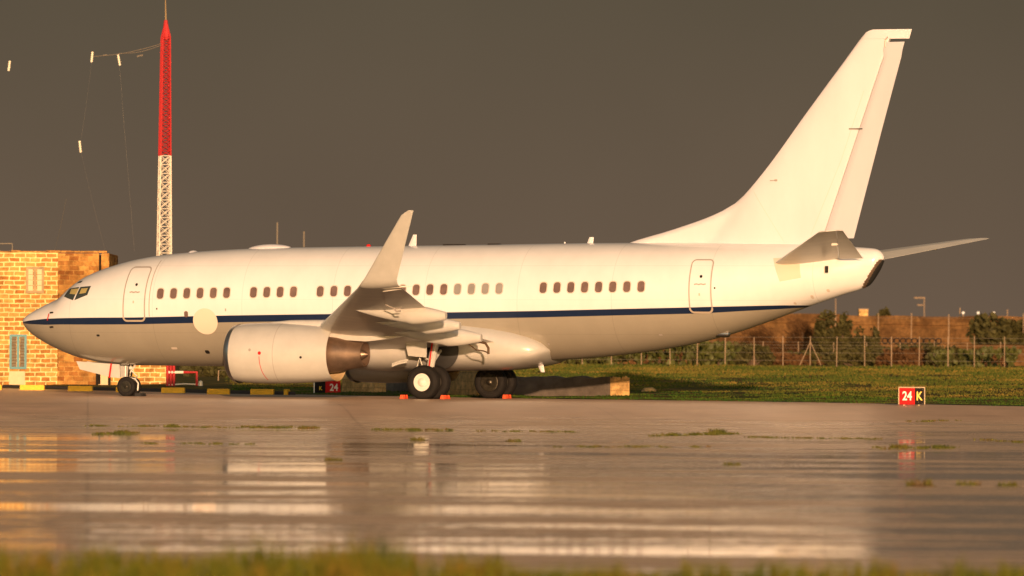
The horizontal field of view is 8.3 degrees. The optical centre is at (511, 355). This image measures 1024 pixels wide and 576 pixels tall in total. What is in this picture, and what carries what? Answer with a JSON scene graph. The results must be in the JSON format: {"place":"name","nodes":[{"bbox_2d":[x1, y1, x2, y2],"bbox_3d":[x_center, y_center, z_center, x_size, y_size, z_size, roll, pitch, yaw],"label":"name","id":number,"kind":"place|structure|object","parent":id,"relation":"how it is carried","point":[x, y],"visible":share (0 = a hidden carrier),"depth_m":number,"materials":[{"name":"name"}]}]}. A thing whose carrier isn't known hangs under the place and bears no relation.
{"place":"outdoors","nodes":[
{"label":"outdoors","id":0,"kind":"place"},
{"bbox_2d":[0,519,1023,575],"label":"foreground grass","id":1,"kind":"structure","parent":0,"point":[366,562],"depth_m":60.09,"materials":[{"name":"green plant"}]},
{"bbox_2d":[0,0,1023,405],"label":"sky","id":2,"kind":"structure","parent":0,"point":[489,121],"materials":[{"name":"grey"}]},
{"bbox_2d":[2,363,1023,405],"bbox_3d":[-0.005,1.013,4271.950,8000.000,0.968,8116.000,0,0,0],"label":"ground","id":3,"kind":"structure","parent":0,"point":[212,382],"depth_m":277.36,"materials":[{"name":"green plant"}]},
{"bbox_2d":[0,243,165,384],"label":"stone building","id":4,"kind":"structure","parent":3,"relation":"on","point":[31,281],"depth_m":309.00,"materials":[{"name":"brick"}]},
{"bbox_2d":[9,334,26,368],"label":"window","id":5,"kind":"structure","parent":4,"relation":"in","point":[12,337],"depth_m":308.93,"materials":[{"name":"teal paint"}]},
{"bbox_2d":[26,267,43,292],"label":"window","id":6,"kind":"structure","parent":4,"relation":"in","point":[29,270],"depth_m":308.93,"materials":[{"name":"glass"}]},
{"bbox_2d":[99,375,107,384],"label":"door leaf","id":7,"kind":"structure","parent":4,"relation":"in","point":[103,379],"depth_m":308.93,"materials":[{"name":"white"}]},
{"bbox_2d":[156,0,171,255],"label":"radio mast","id":8,"kind":"object","parent":3,"relation":"on","point":[165,35],"visible":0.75,"depth_m":334.81,"materials":[{"name":"red metal"}]},
{"bbox_2d":[93,44,159,56],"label":"aerial wire","id":9,"kind":"object","parent":8,"relation":"attached to","point":[127,52],"visible":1,"depth_m":334.05,"materials":[{"name":"brown"}]},
{"bbox_2d":[166,366,197,385],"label":"barrier frame","id":10,"kind":"object","parent":3,"relation":"on","point":[171,372],"visible":0.7,"depth_m":299.95,"materials":[{"name":"red metal"}]},
{"bbox_2d":[179,366,227,376],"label":"bush","id":11,"kind":"object","parent":3,"relation":"on","point":[209,371],"visible":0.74,"depth_m":364.21,"materials":[{"name":"green plant"}]},
{"bbox_2d":[303,231,304,246],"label":"slender pole","id":12,"kind":"object","parent":3,"relation":"on","point":[303,238],"visible":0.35,"depth_m":419.97,"materials":[{"name":"silver metal"}]},
{"bbox_2d":[314,381,339,392],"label":"taxiway sign","id":13,"kind":"object","parent":3,"relation":"on","point":[328,386],"visible":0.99,"depth_m":260.38,"materials":[{"name":"black"}]},
{"bbox_2d":[342,374,385,395],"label":"wall","id":14,"kind":"structure","parent":3,"relation":"on","point":[348,385],"depth_m":261.18,"materials":[{"name":"stone"}]},
{"bbox_2d":[386,383,408,391],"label":"wall","id":15,"kind":"structure","parent":3,"relation":"on","point":[392,387],"depth_m":263.84,"materials":[{"name":"concrete"}]},
{"bbox_2d":[447,370,478,397],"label":"wall","id":16,"kind":"structure","parent":3,"relation":"on","point":[462,383],"depth_m":251.00,"materials":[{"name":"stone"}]},
{"bbox_2d":[0,388,1023,575],"bbox_3d":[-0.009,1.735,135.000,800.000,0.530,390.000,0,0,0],"label":"apron","id":17,"kind":"object","parent":3,"relation":"on","point":[69,481],"visible":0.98,"depth_m":113.68,"materials":[{"name":"grey concrete"}]},
{"bbox_2d":[20,385,44,389],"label":"kerb stone","id":18,"kind":"object","parent":17,"relation":"on","point":[32,387],"visible":0.76,"depth_m":281.53,"materials":[{"name":"yellow paint"}]},
{"bbox_2d":[68,386,92,390],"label":"kerb stone","id":19,"kind":"object","parent":17,"relation":"on","point":[80,388],"visible":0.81,"depth_m":275.44,"materials":[{"name":"yellow paint"}]},
{"bbox_2d":[114,429,130,433],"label":"weed tuft","id":20,"kind":"object","parent":17,"relation":"on","point":[125,431],"visible":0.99,"depth_m":176.85,"materials":[{"name":"green plant"}]},
{"bbox_2d":[135,393,145,395],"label":"wheel chock","id":21,"kind":"object","parent":17,"relation":"on","point":[140,394],"visible":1,"depth_m":244.47,"materials":[{"name":"black rubber"}]},
{"bbox_2d":[0,385,295,394],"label":"kerb","id":22,"kind":"structure","parent":17,"relation":"on","point":[159,390],"depth_m":274.53,"materials":[{"name":"yellow concrete"}]},
{"bbox_2d":[163,423,177,426],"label":"weed tuft","id":23,"kind":"object","parent":17,"relation":"on","point":[173,425],"visible":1,"depth_m":191.89,"materials":[{"name":"green plant"}]},
{"bbox_2d":[161,388,184,392],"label":"kerb stone","id":24,"kind":"object","parent":17,"relation":"on","point":[172,390],"visible":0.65,"depth_m":265.70,"materials":[{"name":"yellow paint"}]},
{"bbox_2d":[207,389,229,393],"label":"kerb stone","id":25,"kind":"object","parent":17,"relation":"on","point":[218,391],"visible":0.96,"depth_m":258.45,"materials":[{"name":"yellow paint"}]},
{"bbox_2d":[250,389,273,394],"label":"kerb stone","id":26,"kind":"object","parent":17,"relation":"on","point":[261,391],"visible":0.93,"depth_m":258.20,"materials":[{"name":"yellow paint"}]},
{"bbox_2d":[323,457,342,460],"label":"weed tuft","id":27,"kind":"object","parent":17,"relation":"on","point":[333,459],"visible":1,"depth_m":133.25,"materials":[{"name":"green plant"}]},
{"bbox_2d":[400,395,407,398],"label":"wheel chock","id":28,"kind":"object","parent":17,"relation":"on","point":[403,396],"visible":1,"depth_m":237.08,"materials":[{"name":"orange plastic"}]},
{"bbox_2d":[409,437,427,440],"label":"weed tuft","id":29,"kind":"object","parent":17,"relation":"on","point":[418,439],"visible":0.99,"depth_m":165.62,"materials":[{"name":"green plant"}]},
{"bbox_2d":[440,395,449,398],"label":"wheel chock","id":30,"kind":"object","parent":17,"relation":"on","point":[445,397],"visible":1,"depth_m":236.83,"materials":[{"name":"orange plastic"}]},
{"bbox_2d":[23,29,988,398],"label":"airliner","id":31,"kind":"object","parent":17,"relation":"on","point":[433,321],"visible":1,"depth_m":236.64,"materials":[{"name":"paint"}]},
{"bbox_2d":[502,395,510,398],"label":"wheel chock","id":32,"kind":"object","parent":17,"relation":"on","point":[506,396],"visible":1,"depth_m":241.61,"materials":[{"name":"orange plastic"}]},
{"bbox_2d":[504,438,521,441],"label":"weed tuft","id":33,"kind":"object","parent":17,"relation":"on","point":[510,440],"visible":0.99,"depth_m":164.50,"materials":[{"name":"green plant"}]},
{"bbox_2d":[85,419,1023,448],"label":"grass","id":34,"kind":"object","parent":17,"relation":"on","point":[445,428],"visible":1,"depth_m":179.12,"materials":[{"name":"green plant"}]},
{"bbox_2d":[705,428,726,432],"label":"weed tuft","id":35,"kind":"object","parent":17,"relation":"on","point":[716,430],"visible":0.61,"depth_m":182.71,"materials":[{"name":"green plant"}]},
{"bbox_2d":[723,462,739,464],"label":"weed tuft","id":36,"kind":"object","parent":17,"relation":"on","point":[731,463],"visible":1,"depth_m":130.56,"materials":[{"name":"green plant"}]},
{"bbox_2d":[889,443,908,448],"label":"weed tuft","id":37,"kind":"object","parent":17,"relation":"on","point":[893,446],"visible":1,"depth_m":155.59,"materials":[{"name":"green plant"}]},
{"bbox_2d":[898,387,924,405],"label":"taxiway sign","id":38,"kind":"object","parent":17,"relation":"on","point":[912,395],"visible":0.99,"depth_m":217.97,"materials":[{"name":"red paint"}]},
{"bbox_2d":[905,478,937,486],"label":"weed tuft","id":39,"kind":"object","parent":17,"relation":"on","point":[927,483],"visible":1,"depth_m":109.95,"materials":[{"name":"green plant"}]},
{"bbox_2d":[930,444,948,448],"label":"weed tuft","id":40,"kind":"object","parent":17,"relation":"on","point":[937,446],"visible":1,"depth_m":155.94,"materials":[{"name":"green plant"}]},
{"bbox_2d":[956,480,980,485],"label":"weed tuft","id":41,"kind":"object","parent":17,"relation":"on","point":[970,483],"visible":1,"depth_m":111.01,"materials":[{"name":"green plant"}]},
{"bbox_2d":[998,481,1020,486],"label":"weed tuft","id":42,"kind":"object","parent":17,"relation":"on","point":[1014,484],"visible":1,"depth_m":110.26,"materials":[{"name":"green plant"}]},
{"bbox_2d":[512,376,611,399],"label":"wall","id":43,"kind":"structure","parent":3,"relation":"on","point":[560,386],"depth_m":251.81,"materials":[{"name":"concrete"}]},
{"bbox_2d":[560,359,575,364],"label":"prickly pear","id":44,"kind":"object","parent":3,"relation":"on","point":[571,361],"visible":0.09,"depth_m":488.64,"materials":[{"name":"green plant"}]},
{"bbox_2d":[579,357,604,364],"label":"prickly pear","id":45,"kind":"object","parent":3,"relation":"on","point":[594,360],"visible":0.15,"depth_m":490.62,"materials":[{"name":"green plant"}]},
{"bbox_2d":[561,355,633,363],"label":"scrub","id":46,"kind":"object","parent":3,"relation":"on","point":[598,361],"visible":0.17,"depth_m":511.19,"materials":[{"name":"green plant"}]},
{"bbox_2d":[597,354,631,364],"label":"prickly pear","id":47,"kind":"object","parent":3,"relation":"on","point":[617,357],"visible":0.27,"depth_m":497.05,"materials":[{"name":"green plant"}]},
{"bbox_2d":[610,375,629,395],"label":"wall","id":48,"kind":"structure","parent":3,"relation":"on","point":[619,386],"depth_m":250.79,"materials":[{"name":"concrete"}]},
{"bbox_2d":[625,352,646,364],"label":"prickly pear","id":49,"kind":"object","parent":3,"relation":"on","point":[638,355],"visible":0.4,"depth_m":492.81,"materials":[{"name":"green plant"}]},
{"bbox_2d":[641,387,655,391],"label":"boulder","id":50,"kind":"object","parent":3,"relation":"on","point":[650,389],"visible":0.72,"depth_m":261.85,"materials":[{"name":"stone"}]},
{"bbox_2d":[631,349,682,363],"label":"scrub","id":51,"kind":"object","parent":3,"relation":"on","point":[646,361],"visible":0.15,"depth_m":510.75,"materials":[{"name":"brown plant"}]},
{"bbox_2d":[647,349,669,364],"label":"prickly pear","id":52,"kind":"object","parent":3,"relation":"on","point":[653,355],"visible":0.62,"depth_m":490.07,"materials":[{"name":"green plant"}]},
{"bbox_2d":[658,342,705,364],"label":"prickly pear","id":53,"kind":"object","parent":3,"relation":"on","point":[686,350],"visible":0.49,"depth_m":487.81,"materials":[{"name":"green plant"}]},
{"bbox_2d":[681,341,729,365],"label":"prickly pear","id":54,"kind":"object","parent":3,"relation":"on","point":[717,351],"visible":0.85,"depth_m":489.49,"materials":[{"name":"green plant"}]},
{"bbox_2d":[689,341,736,364],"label":"scrub","id":55,"kind":"object","parent":3,"relation":"on","point":[693,357],"visible":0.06,"depth_m":514.53,"materials":[{"name":"green plant"}]},
{"bbox_2d":[712,340,741,365],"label":"prickly pear","id":56,"kind":"object","parent":3,"relation":"on","point":[730,346],"visible":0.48,"depth_m":495.14,"materials":[{"name":"green plant"}]},
{"bbox_2d":[729,341,775,365],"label":"bush","id":57,"kind":"object","parent":3,"relation":"on","point":[764,359],"visible":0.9,"depth_m":504.63,"materials":[{"name":"green plant"}]},
{"bbox_2d":[739,324,782,364],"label":"bush","id":58,"kind":"object","parent":3,"relation":"on","point":[760,339],"visible":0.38,"depth_m":534.69,"materials":[{"name":"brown plant"}]},
{"bbox_2d":[758,351,811,365],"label":"scrub","id":59,"kind":"object","parent":3,"relation":"on","point":[782,358],"visible":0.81,"depth_m":507.17,"materials":[{"name":"brown plant"}]},
{"bbox_2d":[558,343,1023,365],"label":"terrace wall","id":60,"kind":"structure","parent":3,"relation":"on","point":[996,346],"depth_m":559.27,"materials":[{"name":"brown stone"}]},
{"bbox_2d":[781,316,820,364],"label":"bush","id":61,"kind":"object","parent":3,"relation":"on","point":[794,340],"visible":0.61,"depth_m":539.51,"materials":[{"name":"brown plant"}]},
{"bbox_2d":[582,336,1023,366],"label":"wire fence","id":62,"kind":"object","parent":3,"relation":"on","point":[864,345],"visible":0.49,"depth_m":470.00,"materials":[{"name":"grey metal"}]},
{"bbox_2d":[785,349,820,363],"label":"bush","id":63,"kind":"object","parent":3,"relation":"on","point":[813,356],"visible":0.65,"depth_m":511.51,"materials":[{"name":"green plant"}]},
{"bbox_2d":[811,309,861,364],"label":"bush","id":64,"kind":"object","parent":3,"relation":"on","point":[841,329],"visible":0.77,"depth_m":529.64,"materials":[{"name":"green plant"}]},
{"bbox_2d":[820,346,877,365],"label":"scrub","id":65,"kind":"object","parent":3,"relation":"on","point":[855,356],"visible":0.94,"depth_m":511.14,"materials":[{"name":"green plant"}]},
{"bbox_2d":[709,313,1022,343],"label":"rampart wall","id":66,"kind":"structure","parent":3,"relation":"on","point":[899,327],"depth_m":699.88,"materials":[{"name":"brown stone"}]},
{"bbox_2d":[858,309,867,315],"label":"hut","id":67,"kind":"object","parent":66,"relation":"on","point":[862,312],"visible":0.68,"depth_m":719.00,"materials":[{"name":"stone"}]},
{"bbox_2d":[876,307,890,315],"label":"bush","id":68,"kind":"object","parent":66,"relation":"on","point":[884,311],"visible":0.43,"depth_m":729.96,"materials":[{"name":"green plant"}]},
{"bbox_2d":[914,297,924,316],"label":"rooftop aerial","id":69,"kind":"object","parent":66,"relation":"on","point":[921,304],"visible":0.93,"depth_m":759.96,"materials":[{"name":"grey metal"}]},
{"bbox_2d":[853,325,881,365],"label":"bush","id":70,"kind":"object","parent":3,"relation":"on","point":[875,337],"visible":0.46,"depth_m":534.53,"materials":[{"name":"green plant"}]},
{"bbox_2d":[763,341,1000,354],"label":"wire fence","id":71,"kind":"object","parent":3,"relation":"on","point":[876,342],"visible":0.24,"depth_m":520.00,"materials":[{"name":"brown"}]},
{"bbox_2d":[874,344,907,365],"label":"bush","id":72,"kind":"object","parent":3,"relation":"on","point":[880,351],"visible":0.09,"depth_m":524.79,"materials":[{"name":"green plant"}]},
{"bbox_2d":[875,347,926,365],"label":"scrub","id":73,"kind":"object","parent":3,"relation":"on","point":[900,357],"visible":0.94,"depth_m":514.22,"materials":[{"name":"brown plant"}]},
{"bbox_2d":[905,341,943,365],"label":"bush","id":74,"kind":"object","parent":3,"relation":"on","point":[925,347],"visible":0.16,"depth_m":527.45,"materials":[{"name":"green plant"}]},
{"bbox_2d":[835,313,1023,343],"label":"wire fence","id":75,"kind":"object","parent":3,"relation":"on","point":[948,324],"visible":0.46,"depth_m":640.00,"materials":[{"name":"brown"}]},
{"bbox_2d":[928,349,953,365],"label":"prickly pear","id":76,"kind":"object","parent":3,"relation":"on","point":[937,357],"visible":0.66,"depth_m":489.21,"materials":[{"name":"green plant"}]},
{"bbox_2d":[925,345,975,365],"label":"scrub","id":77,"kind":"object","parent":3,"relation":"on","point":[932,348],"visible":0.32,"depth_m":511.01,"materials":[{"name":"green plant"}]},
{"bbox_2d":[952,349,980,366],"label":"prickly pear","id":78,"kind":"object","parent":3,"relation":"on","point":[965,360],"visible":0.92,"depth_m":498.04,"materials":[{"name":"green plant"}]},
{"bbox_2d":[964,346,1001,366],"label":"prickly pear","id":79,"kind":"object","parent":3,"relation":"on","point":[988,352],"visible":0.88,"depth_m":496.44,"materials":[{"name":"green plant"}]},
{"bbox_2d":[973,347,1008,365],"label":"scrub","id":80,"kind":"object","parent":3,"relation":"on","point":[994,358],"visible":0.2,"depth_m":513.25,"materials":[{"name":"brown plant"}]},
{"bbox_2d":[965,311,1023,344],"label":"bush","id":81,"kind":"object","parent":3,"relation":"on","point":[983,328],"visible":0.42,"depth_m":637.74,"materials":[{"name":"green plant"}]},
{"bbox_2d":[995,345,1021,365],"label":"prickly pear","id":82,"kind":"object","parent":3,"relation":"on","point":[1011,354],"visible":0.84,"depth_m":489.74,"materials":[{"name":"green plant"}]}
]}

